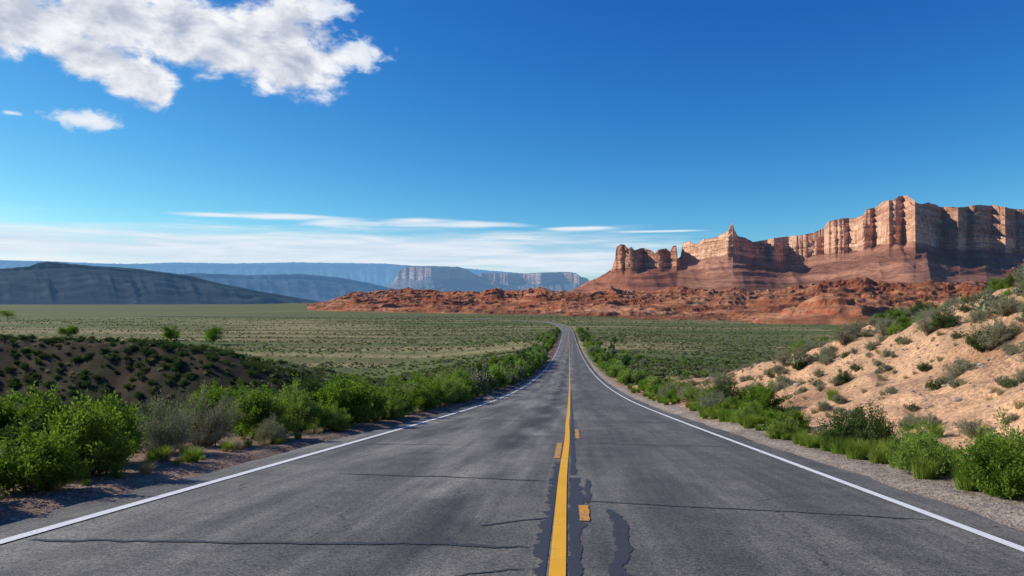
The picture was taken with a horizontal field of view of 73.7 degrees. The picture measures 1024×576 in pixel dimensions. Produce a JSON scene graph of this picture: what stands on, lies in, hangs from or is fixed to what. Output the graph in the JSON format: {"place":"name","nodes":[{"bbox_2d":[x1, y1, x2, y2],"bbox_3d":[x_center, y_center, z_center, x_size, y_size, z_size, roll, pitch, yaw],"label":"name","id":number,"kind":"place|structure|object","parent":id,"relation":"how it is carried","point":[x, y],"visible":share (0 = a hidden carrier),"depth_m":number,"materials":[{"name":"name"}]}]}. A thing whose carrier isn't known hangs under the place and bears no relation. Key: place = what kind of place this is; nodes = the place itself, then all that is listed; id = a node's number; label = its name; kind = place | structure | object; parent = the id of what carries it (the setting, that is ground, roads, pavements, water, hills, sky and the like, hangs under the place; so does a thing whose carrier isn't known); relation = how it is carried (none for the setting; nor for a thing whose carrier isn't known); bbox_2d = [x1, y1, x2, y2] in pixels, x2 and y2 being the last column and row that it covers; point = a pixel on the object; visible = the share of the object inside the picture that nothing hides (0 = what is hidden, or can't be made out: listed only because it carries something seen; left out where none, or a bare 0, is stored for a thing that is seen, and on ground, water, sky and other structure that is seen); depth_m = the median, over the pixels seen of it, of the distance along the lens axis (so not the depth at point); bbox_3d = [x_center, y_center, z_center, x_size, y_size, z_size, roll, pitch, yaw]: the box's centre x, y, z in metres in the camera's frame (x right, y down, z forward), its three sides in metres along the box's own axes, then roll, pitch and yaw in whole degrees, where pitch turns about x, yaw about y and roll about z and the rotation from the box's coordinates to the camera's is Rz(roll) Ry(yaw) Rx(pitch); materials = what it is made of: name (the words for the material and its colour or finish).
{"place":"outdoors","nodes":[
{"label":"outdoors","id":0,"kind":"place"},
{"bbox_2d":[0,261,318,304],"bbox_3d":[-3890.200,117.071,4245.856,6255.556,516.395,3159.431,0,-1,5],"label":"shadowed hills","id":1,"kind":"structure","parent":0,"point":[49,283],"depth_m":3125.80,"materials":[{"name":"stone"}]},
{"bbox_2d":[0,260,525,286],"bbox_3d":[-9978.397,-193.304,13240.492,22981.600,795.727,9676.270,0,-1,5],"label":"plateau","id":2,"kind":"structure","parent":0,"point":[384,274],"depth_m":12676.86,"materials":[{"name":"stone"}]},
{"bbox_2d":[180,273,397,301],"bbox_3d":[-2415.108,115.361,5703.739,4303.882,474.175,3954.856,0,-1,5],"label":"hazy ridge","id":3,"kind":"structure","parent":0,"point":[316,288],"depth_m":4958.40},
{"bbox_2d":[386,266,521,291],"bbox_3d":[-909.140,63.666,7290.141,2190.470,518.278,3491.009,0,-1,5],"label":"distant mesa","id":4,"kind":"structure","parent":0,"point":[443,278],"depth_m":6036.59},
{"bbox_2d":[0,316,1023,575],"bbox_3d":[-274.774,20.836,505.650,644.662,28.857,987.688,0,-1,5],"label":"road","id":5,"kind":"structure","parent":0,"point":[566,460],"depth_m":6.78,"materials":[{"name":"asphalt"}]},
{"bbox_2d":[0,288,1023,531],"bbox_3d":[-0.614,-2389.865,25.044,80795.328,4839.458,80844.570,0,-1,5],"label":"ground","id":6,"kind":"structure","parent":0,"point":[969,405],"depth_m":67.40,"materials":[{"name":"soil"}]},
{"bbox_2d":[0,310,18,318],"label":"cottonwood tree","id":7,"kind":"object","parent":6,"relation":"on","point":[7,314],"visible":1,"depth_m":899.21,"materials":[{"name":"green plant"}]},
{"bbox_2d":[0,387,25,430],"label":"green bush","id":8,"kind":"object","parent":6,"relation":"on","point":[5,419],"visible":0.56,"depth_m":13.88,"materials":[{"name":"green plant"}]},
{"bbox_2d":[0,380,84,432],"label":"green bush","id":9,"kind":"object","parent":6,"relation":"on","point":[41,404],"visible":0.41,"depth_m":13.68,"materials":[{"name":"green plant"}]},
{"bbox_2d":[0,419,96,493],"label":"green bush","id":10,"kind":"object","parent":6,"relation":"on","point":[43,464],"visible":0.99,"depth_m":7.59,"materials":[{"name":"green plant"}]},
{"bbox_2d":[54,324,79,336],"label":"desert shrub","id":11,"kind":"object","parent":6,"relation":"on","point":[71,330],"visible":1,"depth_m":479.27,"materials":[{"name":"green plant"}]},
{"bbox_2d":[31,388,141,481],"bbox_3d":[-5.514,1.899,8.914,1.275,1.204,1.408,0,-1,-20],"label":"green bush","id":12,"kind":"object","parent":6,"relation":"on","point":[104,447],"visible":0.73,"depth_m":8.78,"materials":[{"name":"green plant"}]},
{"bbox_2d":[67,384,122,417],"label":"dark green bush","id":13,"kind":"object","parent":6,"relation":"on","point":[100,400],"visible":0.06,"depth_m":13.11,"materials":[{"name":"green plant"}]},
{"bbox_2d":[68,390,149,453],"bbox_3d":[-6.051,2.077,10.116,1.275,1.150,1.408,1,-1,-37],"label":"green bush","id":14,"kind":"object","parent":6,"relation":"on","point":[127,413],"visible":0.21,"depth_m":10.19,"materials":[{"name":"green plant"}]},
{"bbox_2d":[131,388,202,452],"bbox_3d":[-5.845,2.253,11.571,1.340,1.175,1.147,-1,-1,38],"label":"sagebrush","id":15,"kind":"object","parent":6,"relation":"on","point":[154,437],"visible":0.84,"depth_m":11.45,"materials":[{"name":"grey plant"}]},
{"bbox_2d":[161,324,181,340],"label":"desert shrub","id":16,"kind":"object","parent":6,"relation":"on","point":[169,334],"visible":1,"depth_m":428.09,"materials":[{"name":"green plant"}]},
{"bbox_2d":[0,333,406,444],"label":"hillside shrubs","id":17,"kind":"object","parent":6,"relation":"on","point":[164,344],"visible":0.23,"depth_m":68.65,"materials":[{"name":"plant"}]},
{"bbox_2d":[169,380,246,446],"bbox_3d":[-5.768,2.390,13.004,1.435,1.293,1.229,0,-1,-8],"label":"sagebrush","id":18,"kind":"object","parent":6,"relation":"on","point":[209,424],"visible":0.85,"depth_m":12.87,"materials":[{"name":"grey plant"}]},
{"bbox_2d":[187,377,239,423],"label":"green bush","id":19,"kind":"object","parent":6,"relation":"on","point":[220,391],"visible":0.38,"depth_m":16.85,"materials":[{"name":"green plant"}]},
{"bbox_2d":[201,326,225,343],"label":"desert shrub","id":20,"kind":"object","parent":6,"relation":"on","point":[212,334],"visible":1,"depth_m":393.51,"materials":[{"name":"green plant"}]},
{"bbox_2d":[215,378,254,400],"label":"green bush","id":21,"kind":"object","parent":6,"relation":"on","point":[241,393],"visible":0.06,"depth_m":23.66,"materials":[{"name":"green plant"}]},
{"bbox_2d":[228,384,275,430],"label":"sagebrush","id":22,"kind":"object","parent":6,"relation":"on","point":[248,397],"visible":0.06,"depth_m":16.02,"materials":[{"name":"green plant"}]},
{"bbox_2d":[225,382,302,439],"bbox_3d":[-5.308,2.612,14.516,1.621,1.299,1.480,0,-1,-28],"label":"green bush","id":23,"kind":"object","parent":6,"relation":"on","point":[258,409],"visible":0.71,"depth_m":14.35,"materials":[{"name":"green plant"}]},
{"bbox_2d":[251,382,278,400],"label":"dark green bush","id":24,"kind":"object","parent":6,"relation":"on","point":[261,386],"visible":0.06,"depth_m":27.98,"materials":[{"name":"green plant"}]},
{"bbox_2d":[251,410,286,444],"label":"sagebrush","id":25,"kind":"object","parent":6,"relation":"on","point":[273,431],"visible":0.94,"depth_m":13.52,"materials":[{"name":"grey plant"}]},
{"bbox_2d":[270,375,326,430],"bbox_3d":[-5.488,2.834,17.051,1.740,1.474,1.521,0,-1,24],"label":"light green bush","id":26,"kind":"object","parent":6,"relation":"on","point":[301,408],"visible":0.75,"depth_m":16.83,"materials":[{"name":"green plant"}]},
{"bbox_2d":[284,366,332,421],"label":"dark green bush","id":27,"kind":"object","parent":6,"relation":"on","point":[313,385],"visible":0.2,"depth_m":19.37,"materials":[{"name":"green plant"}]},
{"bbox_2d":[313,400,352,431],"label":"light green bush","id":28,"kind":"object","parent":6,"relation":"on","point":[338,421],"visible":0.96,"depth_m":16.91,"materials":[{"name":"green plant"}]},
{"bbox_2d":[303,370,379,426],"bbox_3d":[-4.651,3.031,18.608,2.065,1.588,1.870,0,-1,-23],"label":"green bush","id":29,"kind":"object","parent":6,"relation":"on","point":[355,404],"visible":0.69,"depth_m":18.51,"materials":[{"name":"green plant"}]},
{"bbox_2d":[343,371,379,392],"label":"green bush","id":30,"kind":"object","parent":6,"relation":"on","point":[356,380],"depth_m":22.53,"materials":[{"name":"green plant"}]},
{"bbox_2d":[341,376,389,421],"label":"green bush","id":31,"kind":"object","parent":6,"relation":"on","point":[378,406],"visible":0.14,"depth_m":20.50,"materials":[{"name":"green plant"}]},
{"bbox_2d":[383,375,404,389],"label":"green bush","id":32,"kind":"object","parent":6,"relation":"on","point":[390,382],"visible":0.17,"depth_m":39.33,"materials":[{"name":"green plant"}]},
{"bbox_2d":[378,380,409,401],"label":"sagebrush","id":33,"kind":"object","parent":6,"relation":"on","point":[393,386],"visible":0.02,"depth_m":25.49,"materials":[{"name":"green plant"}]},
{"bbox_2d":[378,387,410,419],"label":"light green bush","id":34,"kind":"object","parent":6,"relation":"on","point":[394,410],"visible":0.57,"depth_m":21.82,"materials":[{"name":"green plant"}]},
{"bbox_2d":[371,374,417,415],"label":"green bush","id":35,"kind":"object","parent":6,"relation":"on","point":[402,395],"visible":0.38,"depth_m":23.19,"materials":[{"name":"green plant"}]},
{"bbox_2d":[403,382,424,398],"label":"sagebrush","id":36,"kind":"object","parent":6,"relation":"on","point":[411,387],"visible":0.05,"depth_m":28.41,"materials":[{"name":"green plant"}]},
{"bbox_2d":[398,370,440,403],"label":"green bush","id":37,"kind":"object","parent":6,"relation":"on","point":[418,381],"visible":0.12,"depth_m":29.76,"materials":[{"name":"green plant"}]},
{"bbox_2d":[0,315,844,385],"bbox_3d":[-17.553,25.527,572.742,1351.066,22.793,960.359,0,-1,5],"label":"valley sagebrush","id":38,"kind":"object","parent":6,"relation":"on","point":[714,367],"visible":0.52,"depth_m":347.33,"materials":[{"name":"plant"}]},
{"bbox_2d":[405,380,439,411],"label":"green bush","id":39,"kind":"object","parent":6,"relation":"on","point":[420,396],"visible":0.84,"depth_m":27.12,"materials":[{"name":"green plant"}]},
{"bbox_2d":[422,370,450,391],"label":"green bush","id":40,"kind":"object","parent":6,"relation":"on","point":[428,379],"visible":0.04,"depth_m":33.91,"materials":[{"name":"green plant"}]},
{"bbox_2d":[429,377,448,403],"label":"green bush","id":41,"kind":"object","parent":6,"relation":"on","point":[441,396],"visible":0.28,"depth_m":31.70,"materials":[{"name":"green plant"}]},
{"bbox_2d":[428,372,458,405],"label":"light green bush","id":42,"kind":"object","parent":6,"relation":"on","point":[450,390],"visible":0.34,"depth_m":33.07,"materials":[{"name":"green plant"}]},
{"bbox_2d":[432,368,466,402],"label":"light green bush","id":43,"kind":"object","parent":6,"relation":"on","point":[457,386],"visible":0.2,"depth_m":34.98,"materials":[{"name":"green plant"}]},
{"bbox_2d":[439,370,475,386],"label":"green bush","id":44,"kind":"object","parent":6,"relation":"on","point":[449,376],"visible":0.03,"depth_m":41.66,"materials":[{"name":"green plant"}]},
{"bbox_2d":[448,369,471,402],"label":"light green bush","id":45,"kind":"object","parent":6,"relation":"on","point":[464,392],"visible":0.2,"depth_m":36.19,"materials":[{"name":"green plant"}]},
{"bbox_2d":[451,374,470,401],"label":"light green bush","id":46,"kind":"object","parent":6,"relation":"on","point":[467,393],"visible":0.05,"depth_m":37.26,"materials":[{"name":"green plant"}]},
{"bbox_2d":[441,365,483,395],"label":"green bush","id":47,"kind":"object","parent":6,"relation":"on","point":[460,371],"visible":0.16,"depth_m":42.85,"materials":[{"name":"green plant"}]},
{"bbox_2d":[467,364,489,395],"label":"sagebrush","id":48,"kind":"object","parent":6,"relation":"on","point":[480,381],"visible":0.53,"depth_m":46.34,"materials":[{"name":"green plant"}]},
{"bbox_2d":[467,362,495,388],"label":"dark green bush","id":49,"kind":"object","parent":6,"relation":"on","point":[490,380],"visible":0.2,"depth_m":51.48,"materials":[{"name":"green plant"}]},
{"bbox_2d":[480,396,495,399],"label":"roadside rock","id":50,"kind":"object","parent":6,"relation":"on","point":[487,398],"visible":0.89,"depth_m":40.98,"materials":[{"name":"stone"}]},
{"bbox_2d":[487,363,511,388],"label":"light green bush","id":51,"kind":"object","parent":6,"relation":"on","point":[500,376],"visible":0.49,"depth_m":59.39,"materials":[{"name":"green plant"}]},
{"bbox_2d":[499,370,512,387],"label":"sagebrush","id":52,"kind":"object","parent":6,"relation":"on","point":[506,385],"visible":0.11,"depth_m":62.98,"materials":[{"name":"green plant"}]},
{"bbox_2d":[504,368,518,384],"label":"sagebrush","id":53,"kind":"object","parent":6,"relation":"on","point":[514,377],"visible":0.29,"depth_m":69.03,"materials":[{"name":"green plant"}]},
{"bbox_2d":[508,360,525,378],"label":"sagebrush","id":54,"kind":"object","parent":6,"relation":"on","point":[519,368],"visible":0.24,"depth_m":77.84,"materials":[{"name":"green plant"}]},
{"bbox_2d":[515,360,530,377],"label":"light green bush","id":55,"kind":"object","parent":6,"relation":"on","point":[522,366],"visible":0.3,"depth_m":87.91,"materials":[{"name":"green plant"}]},
{"bbox_2d":[487,326,686,365],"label":"roadside brush","id":56,"kind":"object","parent":6,"relation":"on","point":[592,345],"visible":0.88,"depth_m":209.90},
{"bbox_2d":[605,365,621,377],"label":"light green bush","id":57,"kind":"object","parent":6,"relation":"on","point":[614,371],"visible":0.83,"depth_m":92.98,"materials":[{"name":"green plant"}]},
{"bbox_2d":[615,372,634,383],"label":"light green bush","id":58,"kind":"object","parent":6,"relation":"on","point":[622,380],"visible":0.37,"depth_m":70.50,"materials":[{"name":"green plant"}]},
{"bbox_2d":[620,367,634,377],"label":"light green bush","id":59,"kind":"object","parent":6,"relation":"on","point":[628,371],"visible":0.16,"depth_m":76.59,"materials":[{"name":"green plant"}]},
{"bbox_2d":[623,374,634,384],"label":"dark green bush","id":60,"kind":"object","parent":6,"relation":"on","point":[628,380],"visible":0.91,"depth_m":68.97,"materials":[{"name":"green plant"}]},
{"bbox_2d":[634,374,643,383],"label":"dark green bush","id":61,"kind":"object","parent":6,"relation":"on","point":[638,378],"visible":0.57,"depth_m":66.83,"materials":[{"name":"green plant"}]},
{"bbox_2d":[633,369,646,378],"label":"light green bush","id":62,"kind":"object","parent":6,"relation":"on","point":[637,373],"visible":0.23,"depth_m":74.26,"materials":[{"name":"green plant"}]},
{"bbox_2d":[637,379,647,390],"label":"green bush","id":63,"kind":"object","parent":6,"relation":"on","point":[644,382],"visible":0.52,"depth_m":57.00,"materials":[{"name":"green plant"}]},
{"bbox_2d":[307,277,990,324],"bbox_3d":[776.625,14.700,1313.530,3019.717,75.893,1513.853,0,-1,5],"label":"red rock hills","id":64,"kind":"structure","parent":6,"relation":"on","point":[839,302],"depth_m":1191.40,"materials":[{"name":"stone"}]},
{"bbox_2d":[645,376,661,391],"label":"light green bush","id":65,"kind":"object","parent":6,"relation":"on","point":[651,380],"visible":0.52,"depth_m":51.79,"materials":[{"name":"green plant"}]},
{"bbox_2d":[647,384,661,393],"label":"green bush","id":66,"kind":"object","parent":6,"relation":"on","point":[653,389],"visible":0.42,"depth_m":46.48,"materials":[{"name":"green plant"}]},
{"bbox_2d":[654,372,670,386],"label":"dark green bush","id":67,"kind":"object","parent":6,"relation":"on","point":[663,375],"visible":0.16,"depth_m":50.09,"materials":[{"name":"green plant"}]},
{"bbox_2d":[661,387,676,401],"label":"green bush","id":68,"kind":"object","parent":6,"relation":"on","point":[667,396],"visible":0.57,"depth_m":38.03,"materials":[{"name":"green plant"}]},
{"bbox_2d":[656,380,682,397],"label":"sagebrush","id":69,"kind":"object","parent":6,"relation":"on","point":[668,385],"visible":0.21,"depth_m":39.77,"materials":[{"name":"green plant"}]},
{"bbox_2d":[661,375,678,387],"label":"green bush","id":70,"kind":"object","parent":6,"relation":"on","point":[664,384],"visible":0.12,"depth_m":47.84,"materials":[{"name":"green plant"}]},
{"bbox_2d":[666,374,697,390],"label":"light green bush","id":71,"kind":"object","parent":6,"relation":"on","point":[684,383],"visible":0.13,"depth_m":40.62,"materials":[{"name":"green plant"}]},
{"bbox_2d":[677,384,696,401],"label":"sagebrush","id":72,"kind":"object","parent":6,"relation":"on","point":[685,392],"visible":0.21,"depth_m":34.75,"materials":[{"name":"green plant"}]},
{"bbox_2d":[679,381,707,402],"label":"light green bush","id":73,"kind":"object","parent":6,"relation":"on","point":[688,395],"visible":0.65,"depth_m":33.21,"materials":[{"name":"green plant"}]},
{"bbox_2d":[691,397,703,410],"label":"light green bush","id":74,"kind":"object","parent":6,"relation":"on","point":[697,405],"visible":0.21,"depth_m":27.90,"materials":[{"name":"green plant"}]},
{"bbox_2d":[698,383,712,399],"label":"light green bush","id":75,"kind":"object","parent":6,"relation":"on","point":[702,393],"visible":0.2,"depth_m":30.96,"materials":[{"name":"green plant"}]},
{"bbox_2d":[698,389,731,408],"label":"sagebrush","id":76,"kind":"object","parent":6,"relation":"on","point":[706,401],"visible":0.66,"depth_m":26.28,"materials":[{"name":"green plant"}]},
{"bbox_2d":[706,384,723,399],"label":"green bush","id":77,"kind":"object","parent":6,"relation":"on","point":[710,389],"visible":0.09,"depth_m":30.36,"materials":[{"name":"green plant"}]},
{"bbox_2d":[713,400,735,414],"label":"green bush","id":78,"kind":"object","parent":6,"relation":"on","point":[722,406],"visible":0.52,"depth_m":24.33,"materials":[{"name":"green plant"}]},
{"bbox_2d":[710,376,749,400],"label":"dark green bush","id":79,"kind":"object","parent":6,"relation":"on","point":[728,391],"visible":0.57,"depth_m":28.68,"materials":[{"name":"green plant"}]},
{"bbox_2d":[720,395,743,410],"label":"green bush","id":80,"kind":"object","parent":6,"relation":"on","point":[732,402],"visible":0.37,"depth_m":25.42,"materials":[{"name":"green plant"}]},
{"bbox_2d":[728,397,774,423],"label":"light green bush","id":81,"kind":"object","parent":6,"relation":"on","point":[750,410],"visible":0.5,"depth_m":19.58,"materials":[{"name":"green plant"}]},
{"bbox_2d":[736,377,793,413],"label":"green bush","id":82,"kind":"object","parent":6,"relation":"on","point":[767,398],"visible":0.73,"depth_m":21.67,"materials":[{"name":"green plant"}]},
{"bbox_2d":[763,407,806,439],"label":"light green bush","id":83,"kind":"object","parent":6,"relation":"on","point":[787,426],"visible":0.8,"depth_m":15.95,"materials":[{"name":"green plant"}]},
{"bbox_2d":[759,400,814,431],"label":"green bush","id":84,"kind":"object","parent":6,"relation":"on","point":[795,414],"visible":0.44,"depth_m":17.10,"materials":[{"name":"green plant"}]},
{"bbox_2d":[626,383,1008,496],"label":"roadside grass","id":85,"kind":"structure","parent":6,"relation":"on","point":[876,456],"depth_m":11.83,"materials":[{"name":"plant"}]},
{"bbox_2d":[641,269,1023,386],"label":"slope sagebrush","id":86,"kind":"object","parent":6,"relation":"on","point":[942,321],"visible":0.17,"depth_m":22.03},
{"bbox_2d":[835,368,855,382],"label":"dark green bush","id":87,"kind":"object","parent":6,"relation":"on","point":[844,376],"visible":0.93,"depth_m":22.98,"materials":[{"name":"green plant"}]},
{"bbox_2d":[816,404,884,449],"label":"dark green bush","id":88,"kind":"object","parent":6,"relation":"on","point":[854,430],"visible":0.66,"depth_m":12.94,"materials":[{"name":"green plant"}]},
{"bbox_2d":[686,296,1019,428],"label":"slope small shrubs","id":89,"kind":"object","parent":6,"relation":"on","point":[936,385],"visible":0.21,"depth_m":20.74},
{"bbox_2d":[846,399,898,442],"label":"dark green bush","id":90,"kind":"object","parent":6,"relation":"on","point":[886,430],"visible":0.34,"depth_m":13.84,"materials":[{"name":"green plant"}]},
{"bbox_2d":[870,315,899,335],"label":"sagebrush","id":91,"kind":"object","parent":6,"relation":"on","point":[881,324],"visible":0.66,"depth_m":30.57,"materials":[{"name":"green plant"}]},
{"bbox_2d":[788,288,1011,353],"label":"shrubs","id":92,"kind":"object","parent":6,"relation":"on","point":[905,322],"visible":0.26,"depth_m":30.92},
{"bbox_2d":[882,417,948,453],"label":"light green bush","id":93,"kind":"object","parent":6,"relation":"on","point":[908,431],"visible":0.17,"depth_m":11.01,"materials":[{"name":"green plant"}]},
{"bbox_2d":[886,417,964,477],"bbox_3d":[5.973,2.288,9.813,1.144,0.876,1.107,1,-1,-35],"label":"light green bush","id":94,"kind":"object","parent":6,"relation":"on","point":[920,443],"visible":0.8,"depth_m":9.73,"materials":[{"name":"green plant"}]},
{"bbox_2d":[911,310,941,335],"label":"sagebrush","id":95,"kind":"object","parent":6,"relation":"on","point":[927,329],"visible":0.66,"depth_m":22.80,"materials":[{"name":"green plant"}]},
{"bbox_2d":[941,357,976,378],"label":"sagebrush","id":96,"kind":"object","parent":6,"relation":"on","point":[959,370],"visible":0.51,"depth_m":17.95,"materials":[{"name":"green plant"}]},
{"bbox_2d":[940,429,1023,499],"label":"green bush","id":97,"kind":"object","parent":6,"relation":"on","point":[995,459],"visible":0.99,"depth_m":8.07,"materials":[{"name":"green plant"}]},
{"bbox_2d":[959,406,1023,464],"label":"light green bush","id":98,"kind":"object","parent":6,"relation":"on","point":[1012,432],"visible":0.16,"depth_m":8.97,"materials":[{"name":"green plant"}]},
{"bbox_2d":[984,276,1011,291],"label":"green bush","id":99,"kind":"object","parent":6,"relation":"on","point":[996,285],"visible":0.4,"depth_m":24.59,"materials":[{"name":"green plant"}]},
{"bbox_2d":[985,292,1023,315],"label":"sagebrush","id":100,"kind":"object","parent":6,"relation":"on","point":[1007,308],"visible":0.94,"depth_m":19.48,"materials":[{"name":"green plant"}]},
{"bbox_2d":[1012,266,1023,286],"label":"sagebrush","id":101,"kind":"object","parent":6,"relation":"on","point":[1017,279],"visible":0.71,"depth_m":21.77,"materials":[{"name":"green plant"}]},
{"bbox_2d":[0,0,1023,280],"label":"sky","id":102,"kind":"structure","parent":0,"point":[515,136],"materials":[{"name":"blue"}]},
{"bbox_2d":[478,272,588,291],"bbox_3d":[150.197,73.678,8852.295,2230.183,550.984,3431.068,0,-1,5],"label":"distant cliffs","id":103,"kind":"structure","parent":0,"point":[560,281],"depth_m":8004.95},
{"bbox_2d":[571,195,1023,292],"bbox_3d":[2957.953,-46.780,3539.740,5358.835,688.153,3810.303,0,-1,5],"label":"sandstone mesa","id":104,"kind":"structure","parent":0,"point":[906,239],"depth_m":2628.47,"materials":[{"name":"stone"}]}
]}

